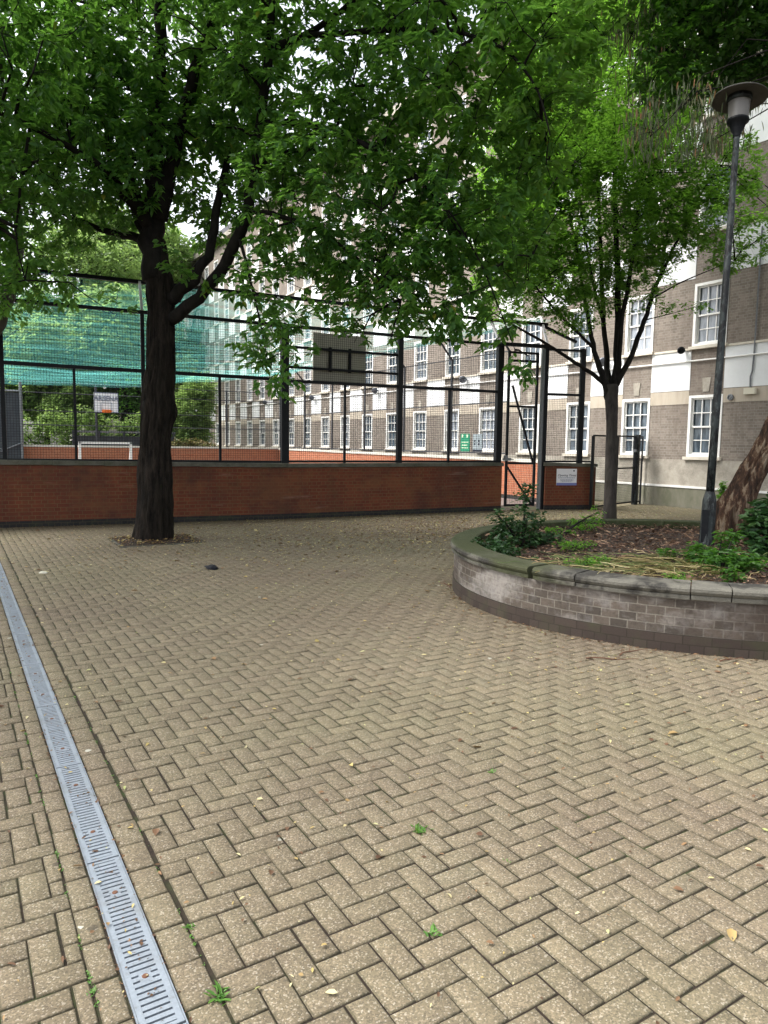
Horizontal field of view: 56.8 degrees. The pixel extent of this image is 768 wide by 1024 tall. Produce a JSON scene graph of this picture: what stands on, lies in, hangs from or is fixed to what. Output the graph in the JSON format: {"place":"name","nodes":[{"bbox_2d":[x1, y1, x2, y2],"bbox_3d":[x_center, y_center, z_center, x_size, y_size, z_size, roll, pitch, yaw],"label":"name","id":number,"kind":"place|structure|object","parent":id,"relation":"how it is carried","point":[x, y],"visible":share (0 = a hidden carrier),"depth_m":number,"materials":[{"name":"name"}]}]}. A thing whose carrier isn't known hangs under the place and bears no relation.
{"place":"outdoors","nodes":[
{"label":"outdoors","id":0,"kind":"place"},
{"bbox_2d":[1,0,487,442],"label":"sky","id":1,"kind":"structure","parent":0,"point":[187,229],"materials":[{"name":"white"}]},
{"bbox_2d":[0,443,767,1023],"bbox_3d":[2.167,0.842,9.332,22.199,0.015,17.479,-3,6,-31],"label":"pavement","id":2,"kind":"structure","parent":0,"point":[292,599],"depth_m":3.50,"materials":[{"name":"beige brick"}]},
{"bbox_2d":[0,52,81,335],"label":"tree","id":3,"kind":"object","parent":2,"relation":"on","point":[3,322],"visible":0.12,"depth_m":13.08,"materials":[{"name":"green plant"}]},
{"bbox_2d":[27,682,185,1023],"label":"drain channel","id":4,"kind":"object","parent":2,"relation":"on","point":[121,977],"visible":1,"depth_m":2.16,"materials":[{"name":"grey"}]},
{"bbox_2d":[0,577,11,592],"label":"drain grating","id":5,"kind":"object","parent":4,"relation":"on","point":[7,588],"visible":0.97,"depth_m":8.19,"materials":[{"name":"metal"}]},
{"bbox_2d":[0,592,19,611],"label":"drain grating","id":6,"kind":"object","parent":4,"relation":"on","point":[10,603],"visible":0.96,"depth_m":7.40,"materials":[{"name":"metal"}]},
{"bbox_2d":[5,611,28,634],"bbox_3d":[-3.425,1.038,6.619,0.130,0.034,0.974,-3,6,-31],"label":"drain grating","id":7,"kind":"object","parent":4,"relation":"on","point":[18,624],"visible":0.95,"depth_m":6.56,"materials":[{"name":"metal"}]},
{"bbox_2d":[13,634,40,665],"bbox_3d":[-2.918,1.125,5.791,0.130,0.034,0.974,-3,6,-31],"label":"drain grating","id":8,"kind":"object","parent":4,"relation":"on","point":[32,657],"visible":0.95,"depth_m":5.73,"materials":[{"name":"metal"}]},
{"bbox_2d":[22,663,57,707],"bbox_3d":[-2.412,1.212,4.962,0.130,0.034,0.974,-3,6,-31],"label":"drain grating","id":9,"kind":"object","parent":4,"relation":"on","point":[35,672],"visible":0.97,"depth_m":4.90,"materials":[{"name":"metal"}]},
{"bbox_2d":[36,704,81,768],"bbox_3d":[-1.905,1.298,4.134,0.130,0.034,0.974,-3,6,-31],"label":"drain grating","id":10,"kind":"object","parent":4,"relation":"on","point":[52,722],"visible":0.98,"depth_m":4.07,"materials":[{"name":"grey metal"}]},
{"bbox_2d":[55,762,118,864],"bbox_3d":[-1.398,1.385,3.305,0.130,0.034,0.974,-3,6,-31],"label":"drain grating","id":11,"kind":"object","parent":4,"relation":"on","point":[93,825],"visible":0.95,"depth_m":3.22,"materials":[{"name":"grey metal"}]},
{"bbox_2d":[0,562,191,1021],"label":"drain debris","id":12,"kind":"object","parent":4,"relation":"on","point":[141,943],"visible":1,"depth_m":2.95,"materials":[{"name":"brown plant"}]},
{"bbox_2d":[86,854,186,1023],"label":"drain grating","id":13,"kind":"object","parent":4,"relation":"on","point":[137,985],"visible":0.99,"depth_m":2.38,"materials":[{"name":"grey metal"}]},
{"bbox_2d":[10,672,204,1006],"bbox_3d":[-1.454,1.360,3.415,0.361,0.015,4.373,-3,6,-31],"label":"joint moss","id":14,"kind":"object","parent":2,"relation":"on","point":[89,977],"visible":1,"depth_m":2.65,"materials":[{"name":"green plant"}]},
{"bbox_2d":[23,445,278,464],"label":"court wall","id":15,"kind":"structure","parent":2,"relation":"on","point":[62,450],"depth_m":34.76,"materials":[{"name":"orange brick"}]},
{"bbox_2d":[5,380,279,447],"bbox_3d":[-14.747,-4.550,33.108,21.500,2.922,0.097,-3,6,-31],"label":"court fence","id":16,"kind":"object","parent":15,"relation":"on","point":[96,419],"visible":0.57,"depth_m":34.44,"materials":[{"name":"grey metal"}]},
{"bbox_2d":[94,392,117,412],"bbox_3d":[-13.138,-5.178,33.593,0.833,0.940,0.833,2,6,14],"label":"basketball hoop","id":17,"kind":"object","parent":16,"relation":"attached to","point":[108,402],"visible":0.89,"depth_m":33.60,"materials":[{"name":"white"}]},
{"bbox_2d":[108,535,203,547],"bbox_3d":[-3.915,0.462,12.171,1.348,0.104,1.238,-3,6,-31],"label":"tree pit","id":18,"kind":"object","parent":2,"relation":"on","point":[133,544],"visible":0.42,"depth_m":11.78,"materials":[{"name":"soil"}]},
{"bbox_2d":[110,533,200,546],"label":"pit leaves","id":19,"kind":"object","parent":18,"relation":"on","point":[153,542],"visible":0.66,"depth_m":11.97,"materials":[{"name":"brown plant"}]},
{"bbox_2d":[0,0,637,540],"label":"tree","id":20,"kind":"object","parent":18,"relation":"in","point":[158,124],"visible":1,"depth_m":10.66,"materials":[{"name":"green plant"}]},
{"bbox_2d":[204,980,230,1005],"bbox_3d":[-0.508,1.482,2.178,0.094,0.027,0.088,3,6,19],"label":"weed tuft","id":21,"kind":"object","parent":2,"relation":"on","point":[221,994],"visible":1,"depth_m":2.19,"materials":[{"name":"green plant"}]},
{"bbox_2d":[0,460,503,527],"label":"court wall","id":22,"kind":"structure","parent":2,"relation":"on","point":[39,493],"depth_m":15.40,"materials":[{"name":"red brick"}]},
{"bbox_2d":[0,265,504,462],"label":"court fence","id":23,"kind":"object","parent":22,"relation":"on","point":[398,386],"visible":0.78,"depth_m":15.64,"materials":[{"name":"black metal"}]},
{"bbox_2d":[313,332,365,382],"bbox_3d":[-1.129,-3.544,16.507,1.319,1.080,0.586,-3,6,-31],"label":"basketball hoop","id":24,"kind":"object","parent":23,"relation":"attached to","point":[357,365],"visible":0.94,"depth_m":16.34,"materials":[{"name":"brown wood"}]},
{"bbox_2d":[501,342,548,348],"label":"gate lintel","id":25,"kind":"structure","parent":23,"relation":"attached to","point":[527,345],"depth_m":18.36,"materials":[{"name":"black paint"}]},
{"bbox_2d":[0,509,587,529],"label":"leaf debris","id":26,"kind":"object","parent":2,"relation":"on","point":[276,519],"visible":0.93,"depth_m":15.61,"materials":[{"name":"plant"}]},
{"bbox_2d":[3,508,689,599],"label":"leaf litter","id":27,"kind":"object","parent":2,"relation":"on","point":[373,520],"visible":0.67,"depth_m":13.03,"materials":[{"name":"brown plant"}]},
{"bbox_2d":[0,507,767,1023],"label":"fallen leaves","id":28,"kind":"object","parent":2,"relation":"on","point":[730,931],"visible":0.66,"depth_m":5.58,"materials":[{"name":"yellow plant"}]},
{"bbox_2d":[279,448,562,501],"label":"court wall","id":29,"kind":"structure","parent":2,"relation":"on","point":[377,456],"depth_m":26.41,"materials":[{"name":"orange brick"}]},
{"bbox_2d":[275,331,510,453],"bbox_3d":[-0.983,-4.605,30.459,0.618,3.942,18.404,-3,6,-31],"label":"court fence","id":30,"kind":"object","parent":29,"relation":"on","point":[335,390],"visible":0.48,"depth_m":28.09,"materials":[{"name":"grey metal"}]},
{"bbox_2d":[472,434,481,451],"bbox_3d":[3.195,-2.360,24.271,0.026,0.610,0.500,-3,6,-31],"label":"fence sign","id":31,"kind":"object","parent":30,"relation":"attached to","point":[478,439],"visible":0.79,"depth_m":24.26,"materials":[{"name":"grey"}]},
{"bbox_2d":[423,922,442,936],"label":"weed tuft","id":32,"kind":"object","parent":2,"relation":"on","point":[432,928],"visible":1,"depth_m":2.48,"materials":[{"name":"green plant"}]},
{"bbox_2d":[182,1,767,509],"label":"apartment building","id":33,"kind":"structure","parent":2,"relation":"on","point":[664,399],"depth_m":22.32,"materials":[{"name":"brick"}]},
{"bbox_2d":[213,301,218,326],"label":"window","id":34,"kind":"structure","parent":33,"relation":"in","point":[216,305],"depth_m":54.38,"materials":[{"name":"glass"}]},
{"bbox_2d":[234,379,240,403],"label":"window","id":35,"kind":"structure","parent":33,"relation":"in","point":[239,381],"depth_m":51.06,"materials":[{"name":"glass"}]},
{"bbox_2d":[236,421,240,445],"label":"window","id":36,"kind":"structure","parent":33,"relation":"in","point":[238,424],"depth_m":51.33,"materials":[{"name":"white paint"}]},
{"bbox_2d":[246,421,252,446],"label":"window","id":37,"kind":"structure","parent":33,"relation":"in","point":[249,422],"depth_m":49.52,"materials":[{"name":"white paint"}]},
{"bbox_2d":[258,420,265,446],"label":"window","id":38,"kind":"structure","parent":33,"relation":"in","point":[262,421],"depth_m":47.34,"materials":[{"name":"white paint"}]},
{"bbox_2d":[258,373,265,400],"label":"window","id":39,"kind":"structure","parent":33,"relation":"in","point":[263,374],"depth_m":47.06,"materials":[{"name":"white paint"}]},
{"bbox_2d":[271,419,277,447],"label":"window","id":40,"kind":"structure","parent":33,"relation":"in","point":[275,427],"depth_m":45.54,"materials":[{"name":"white paint"}]},
{"bbox_2d":[286,262,294,295],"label":"window","id":41,"kind":"structure","parent":33,"relation":"in","point":[290,288],"depth_m":42.60,"materials":[{"name":"glass"}]},
{"bbox_2d":[289,418,293,445],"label":"window","id":42,"kind":"structure","parent":33,"relation":"in","point":[291,422],"depth_m":43.43,"materials":[{"name":"white paint"}]},
{"bbox_2d":[302,364,310,395],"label":"window","id":43,"kind":"structure","parent":33,"relation":"in","point":[307,375],"depth_m":41.14,"materials":[{"name":"glass"}]},
{"bbox_2d":[302,309,311,342],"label":"window","id":44,"kind":"structure","parent":33,"relation":"in","point":[308,332],"depth_m":40.80,"materials":[{"name":"glass"}]},
{"bbox_2d":[306,417,311,447],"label":"window","id":45,"kind":"structure","parent":33,"relation":"in","point":[309,421],"depth_m":41.29,"materials":[{"name":"white paint"}]},
{"bbox_2d":[319,416,329,447],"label":"window","id":46,"kind":"structure","parent":33,"relation":"in","point":[323,425],"depth_m":39.65,"materials":[{"name":"white paint"}]},
{"bbox_2d":[340,415,349,448],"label":"window","id":47,"kind":"structure","parent":33,"relation":"in","point":[341,418],"depth_m":37.68,"materials":[{"name":"white paint"}]},
{"bbox_2d":[360,414,372,448],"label":"window","id":48,"kind":"structure","parent":33,"relation":"in","point":[370,420],"depth_m":35.53,"materials":[{"name":"white paint"}]},
{"bbox_2d":[360,351,372,388],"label":"window","id":49,"kind":"structure","parent":33,"relation":"in","point":[368,358],"depth_m":35.17,"materials":[{"name":"glass"}]},
{"bbox_2d":[386,412,395,449],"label":"window","id":50,"kind":"structure","parent":33,"relation":"in","point":[392,416],"depth_m":33.59,"materials":[{"name":"white paint"}]},
{"bbox_2d":[387,346,396,384],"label":"window","id":51,"kind":"structure","parent":33,"relation":"in","point":[393,360],"depth_m":33.29,"materials":[{"name":"white paint"}]},
{"bbox_2d":[183,51,601,299],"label":"cornice","id":52,"kind":"structure","parent":33,"relation":"in","point":[249,247],"depth_m":41.15,"materials":[{"name":"white paint"}]},
{"bbox_2d":[413,411,426,450],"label":"window","id":53,"kind":"structure","parent":33,"relation":"in","point":[419,420],"depth_m":31.56,"materials":[{"name":"white paint"}]},
{"bbox_2d":[412,341,427,382],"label":"window","id":54,"kind":"structure","parent":33,"relation":"in","point":[416,349],"depth_m":31.27,"materials":[{"name":"white paint"}]},
{"bbox_2d":[441,409,458,451],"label":"window","id":55,"kind":"structure","parent":33,"relation":"in","point":[457,410],"depth_m":29.43,"materials":[{"name":"white paint"}]},
{"bbox_2d":[442,335,460,378],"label":"window","id":56,"kind":"structure","parent":33,"relation":"in","point":[449,347],"depth_m":29.30,"materials":[{"name":"white paint"}]},
{"bbox_2d":[479,407,494,451],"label":"window","id":57,"kind":"structure","parent":33,"relation":"in","point":[482,423],"depth_m":27.63,"materials":[{"name":"white paint"}]},
{"bbox_2d":[477,325,498,374],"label":"window","id":58,"kind":"structure","parent":33,"relation":"in","point":[490,337],"depth_m":27.33,"materials":[{"name":"white paint"}]},
{"bbox_2d":[515,404,539,454],"bbox_3d":[5.220,-2.949,25.525,0.220,1.785,1.140,-3,6,-31],"label":"window","id":59,"kind":"structure","parent":33,"relation":"in","point":[530,424],"depth_m":25.64,"materials":[{"name":"white paint"}]},
{"bbox_2d":[521,316,542,369],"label":"window","id":60,"kind":"structure","parent":33,"relation":"in","point":[536,330],"depth_m":25.30,"materials":[{"name":"white paint"}]},
{"bbox_2d":[562,401,589,456],"bbox_3d":[6.428,-2.743,23.550,0.220,1.785,1.140,-3,6,-31],"label":"window","id":61,"kind":"structure","parent":33,"relation":"in","point":[587,404],"depth_m":23.71,"materials":[{"name":"white paint"}]},
{"bbox_2d":[565,307,593,364],"bbox_3d":[6.469,-5.778,23.258,0.220,1.785,1.140,-3,6,-31],"label":"window","id":62,"kind":"structure","parent":33,"relation":"in","point":[580,344],"depth_m":23.40,"materials":[{"name":"white paint"}]},
{"bbox_2d":[618,398,649,457],"bbox_3d":[7.637,-2.536,21.575,0.220,1.785,1.140,-3,6,-31],"label":"window","id":63,"kind":"structure","parent":33,"relation":"in","point":[635,412],"depth_m":21.65,"materials":[{"name":"white paint"}]},
{"bbox_2d":[621,295,654,357],"bbox_3d":[7.677,-5.572,21.282,0.220,1.785,1.140,-3,6,-31],"label":"window","id":64,"kind":"structure","parent":33,"relation":"in","point":[633,321],"depth_m":21.37,"materials":[{"name":"white paint"}]},
{"bbox_2d":[682,394,722,460],"bbox_3d":[8.846,-2.330,19.599,0.220,1.785,1.140,-3,6,-31],"label":"window","id":65,"kind":"structure","parent":33,"relation":"in","point":[700,406],"depth_m":19.77,"materials":[{"name":"white paint"}]},
{"bbox_2d":[688,279,729,349],"bbox_3d":[8.886,-5.366,19.307,0.220,1.785,1.140,-3,6,-31],"label":"window","id":66,"kind":"structure","parent":33,"relation":"in","point":[705,324],"depth_m":19.45,"materials":[{"name":"white paint"}]},
{"bbox_2d":[699,162,731,236],"bbox_3d":[8.926,-8.402,19.015,0.220,1.785,1.140,-3,6,-31],"label":"window","id":67,"kind":"structure","parent":33,"relation":"in","point":[723,226],"depth_m":19.05,"materials":[{"name":"white paint"}]},
{"bbox_2d":[536,349,544,509],"bbox_3d":[4.131,-2.160,18.727,0.070,4.220,0.070,-1,6,-17],"label":"gate post","id":68,"kind":"object","parent":2,"relation":"on","point":[540,425],"visible":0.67,"depth_m":18.70,"materials":[{"name":"metal"}]},
{"bbox_2d":[502,351,539,505],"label":"court gate","id":69,"kind":"structure","parent":68,"relation":"attached to","point":[506,459],"depth_m":18.60,"materials":[{"name":"black metal"}]},
{"bbox_2d":[543,462,597,509],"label":"court wall","id":70,"kind":"structure","parent":2,"relation":"on","point":[567,497],"depth_m":19.03,"materials":[{"name":"red brick"}]},
{"bbox_2d":[538,324,590,509],"bbox_3d":[4.849,-2.563,19.133,1.463,4.963,0.465,0,6,-12],"label":"court fence","id":71,"kind":"object","parent":70,"relation":"on","point":[579,426],"visible":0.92,"depth_m":18.90,"materials":[{"name":"black metal"}]},
{"bbox_2d":[556,469,576,484],"bbox_3d":[4.881,-0.934,18.977,0.580,0.440,0.020,0,6,-12],"label":"notice sign","id":72,"kind":"object","parent":70,"relation":"attached to","point":[566,476],"visible":1,"depth_m":18.97,"materials":[{"name":"white"}]},
{"bbox_2d":[416,580,765,664],"bbox_3d":[2.946,1.105,6.667,6.243,0.037,2.505,3,6,22],"label":"leaf debris","id":73,"kind":"object","parent":2,"relation":"on","point":[715,659],"visible":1,"depth_m":6.39,"materials":[{"name":"plant"}]},
{"bbox_2d":[589,435,617,509],"bbox_3d":[6.028,-1.097,19.460,0.060,2.013,1.485,6,7,43],"label":"path fence","id":74,"kind":"object","parent":2,"relation":"on","point":[592,466],"visible":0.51,"depth_m":19.02,"materials":[{"name":"metal"}]},
{"bbox_2d":[450,519,767,659],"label":"round planter","id":75,"kind":"object","parent":2,"relation":"on","point":[713,618],"visible":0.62,"depth_m":6.27,"materials":[{"name":"grey brick"}]},
{"bbox_2d":[471,536,550,561],"bbox_3d":[1.327,0.475,7.899,0.565,0.315,1.440,-1,6,-17],"label":"plant","id":76,"kind":"object","parent":75,"relation":"in","point":[496,545],"visible":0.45,"depth_m":7.94,"materials":[{"name":"green plant"}]},
{"bbox_2d":[485,482,563,550],"bbox_3d":[1.717,0.083,8.662,1.114,0.874,0.620,-3,6,-31],"label":"rose bush","id":77,"kind":"object","parent":75,"relation":"in","point":[523,530],"visible":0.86,"depth_m":8.59,"materials":[{"name":"green plant"}]},
{"bbox_2d":[551,538,597,551],"bbox_3d":[2.241,0.385,8.293,0.526,0.175,0.350,-3,6,-31],"label":"weed patch","id":78,"kind":"object","parent":75,"relation":"on","point":[569,544],"visible":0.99,"depth_m":8.28,"materials":[{"name":"green plant"}]},
{"bbox_2d":[545,504,606,535],"bbox_3d":[2.686,0.135,10.005,1.156,0.453,0.478,-4,7,-40],"label":"trailing plant","id":79,"kind":"object","parent":75,"relation":"on","point":[574,525],"visible":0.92,"depth_m":10.12,"materials":[{"name":"green plant"}]},
{"bbox_2d":[563,552,610,567],"bbox_3d":[2.038,0.497,7.074,0.604,0.174,0.341,-3,6,-31],"label":"weed patch","id":80,"kind":"object","parent":75,"relation":"on","point":[591,561],"visible":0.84,"depth_m":7.03,"materials":[{"name":"green plant"}]},
{"bbox_2d":[478,523,767,585],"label":"bark mulch","id":81,"kind":"object","parent":75,"relation":"on","point":[761,578],"visible":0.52,"depth_m":8.71,"materials":[{"name":"brown wood"}]},
{"bbox_2d":[497,544,766,584],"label":"cut strap leaves","id":82,"kind":"object","parent":81,"relation":"on","point":[659,563],"visible":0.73,"depth_m":6.93,"materials":[{"name":"green plant"}]},
{"bbox_2d":[593,0,767,544],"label":"tree","id":83,"kind":"object","parent":75,"relation":"on","point":[743,488],"visible":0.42,"depth_m":9.08,"materials":[{"name":"green plant"}]},
{"bbox_2d":[716,480,728,498],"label":"green sprig","id":84,"kind":"object","parent":83,"relation":"attached to","point":[723,488],"visible":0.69,"depth_m":9.48,"materials":[{"name":"green plant"}]},
{"bbox_2d":[656,528,767,582],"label":"nettle clump","id":85,"kind":"object","parent":75,"relation":"on","point":[732,561],"visible":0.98,"depth_m":7.00,"materials":[{"name":"green plant"}]},
{"bbox_2d":[699,82,767,545],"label":"street lamp","id":86,"kind":"object","parent":75,"relation":"on","point":[742,100],"visible":0.99,"depth_m":8.71,"materials":[{"name":"grey metal"}]},
{"bbox_2d":[701,509,708,541],"bbox_3d":[3.926,0.170,8.687,0.075,0.400,0.020,3,6,25],"label":"access door","id":87,"kind":"structure","parent":86,"relation":"in","point":[705,513],"depth_m":8.68,"materials":[{"name":"black paint"}]},
{"bbox_2d":[735,492,767,556],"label":"broad leaved shrub","id":88,"kind":"object","parent":75,"relation":"on","point":[757,521],"visible":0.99,"depth_m":8.16,"materials":[{"name":"green plant"}]},
{"bbox_2d":[454,0,767,518],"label":"tree","id":89,"kind":"object","parent":2,"relation":"on","point":[597,149],"visible":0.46,"depth_m":15.89,"materials":[{"name":"green plant"}]},
{"bbox_2d":[631,435,640,504],"bbox_3d":[7.436,-1.247,20.967,0.140,2.060,0.140,6,7,43],"label":"gate post","id":90,"kind":"object","parent":2,"relation":"on","point":[637,470],"visible":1,"depth_m":20.91,"materials":[{"name":"metal"}]},
{"bbox_2d":[617,435,636,503],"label":"path gate","id":91,"kind":"structure","parent":90,"relation":"attached to","point":[634,450],"depth_m":20.55,"materials":[{"name":"metal"}]},
{"bbox_2d":[638,436,643,503],"bbox_3d":[7.602,-1.242,21.148,0.040,2.020,0.350,6,7,43],"label":"path fence","id":92,"kind":"object","parent":2,"relation":"on","point":[640,477],"visible":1,"depth_m":21.23,"materials":[{"name":"metal"}]},
{"bbox_2d":[603,0,767,116],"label":"tree","id":93,"kind":"object","parent":2,"relation":"on","point":[729,24],"visible":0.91,"depth_m":9.38,"materials":[{"name":"green plant"}]},
{"bbox_2d":[501,498,535,505],"bbox_3d":[-11.983,-0.660,22.965,27.400,0.004,20.800,-3,6,-31],"label":"court surface","id":94,"kind":"object","parent":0,"point":[511,500],"depth_m":21.30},
{"bbox_2d":[0,382,23,457],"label":"metal screen","id":95,"kind":"object","parent":94,"relation":"on","point":[16,443],"visible":0.47,"depth_m":31.44,"materials":[{"name":"metal"}]},
{"bbox_2d":[78,442,131,458],"bbox_3d":[-13.104,-2.480,33.315,2.340,1.605,0.775,-3,6,-31],"label":"football goal","id":96,"kind":"object","parent":94,"relation":"on","point":[130,453],"visible":0.33,"depth_m":33.03,"materials":[{"name":"white paint"}]},
{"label":"grass ground","id":97,"kind":"structure","parent":0,"visible":0},
{"bbox_2d":[3,303,112,443],"bbox_3d":[-19.529,-7.157,40.645,8.204,9.401,7.411,-3,6,-31],"label":"tree","id":98,"kind":"object","parent":97,"relation":"on","point":[29,373],"visible":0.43,"depth_m":38.34,"materials":[{"name":"green plant"}]},
{"bbox_2d":[33,384,92,444],"bbox_3d":[-17.349,-4.630,38.556,3.158,4.829,2.508,-3,6,-31],"label":"bush","id":99,"kind":"object","parent":97,"relation":"on","point":[64,397],"visible":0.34,"depth_m":38.07,"materials":[{"name":"green plant"}]},
{"bbox_2d":[9,216,145,435],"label":"tree","id":100,"kind":"object","parent":97,"relation":"on","point":[121,266],"visible":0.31,"depth_m":43.87,"materials":[{"name":"green plant"}]},
{"bbox_2d":[68,200,145,430],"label":"tree","id":101,"kind":"object","parent":97,"relation":"on","point":[88,216],"visible":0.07,"depth_m":49.42,"materials":[{"name":"green plant"}]},
{"bbox_2d":[23,404,205,444],"bbox_3d":[-15.965,-3.712,35.743,14.612,3.777,1.738,-3,6,-31],"label":"hedge","id":102,"kind":"object","parent":97,"relation":"on","point":[37,433],"visible":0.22,"depth_m":35.64,"materials":[{"name":"green plant"}]},
{"bbox_2d":[35,282,198,433],"bbox_3d":[-16.017,-8.384,43.115,10.327,11.419,9.142,-3,6,-31],"label":"tree","id":103,"kind":"object","parent":97,"relation":"on","point":[125,295],"visible":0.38,"depth_m":39.81,"materials":[{"name":"green plant"}]},
{"bbox_2d":[97,358,145,435],"bbox_3d":[-13.810,-5.305,39.249,3.727,6.224,3.181,-3,6,-31],"label":"tree","id":104,"kind":"object","parent":97,"relation":"on","point":[127,382],"visible":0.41,"depth_m":38.75,"materials":[{"name":"green plant"}]},
{"bbox_2d":[72,430,174,445],"bbox_3d":[-13.211,-3.046,36.330,5.050,2.150,0.130,-3,6,-31],"label":"slatted fence","id":105,"kind":"object","parent":97,"relation":"on","point":[114,438],"visible":0.26,"depth_m":35.84,"materials":[{"name":"metal"}]},
{"bbox_2d":[131,222,206,414],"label":"tree","id":106,"kind":"object","parent":97,"relation":"on","point":[173,239],"visible":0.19,"depth_m":57.01,"materials":[{"name":"green plant"}]},
{"bbox_2d":[172,371,217,445],"bbox_3d":[-10.807,-4.944,38.892,3.900,5.578,2.952,-3,6,-31],"label":"bush","id":107,"kind":"object","parent":97,"relation":"on","point":[194,404],"visible":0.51,"depth_m":38.53,"materials":[{"name":"green plant"}]},
{"bbox_2d":[171,438,218,446],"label":"flowering plant","id":108,"kind":"object","parent":97,"relation":"on","point":[195,444],"visible":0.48,"depth_m":37.17,"materials":[{"name":"green plant"}]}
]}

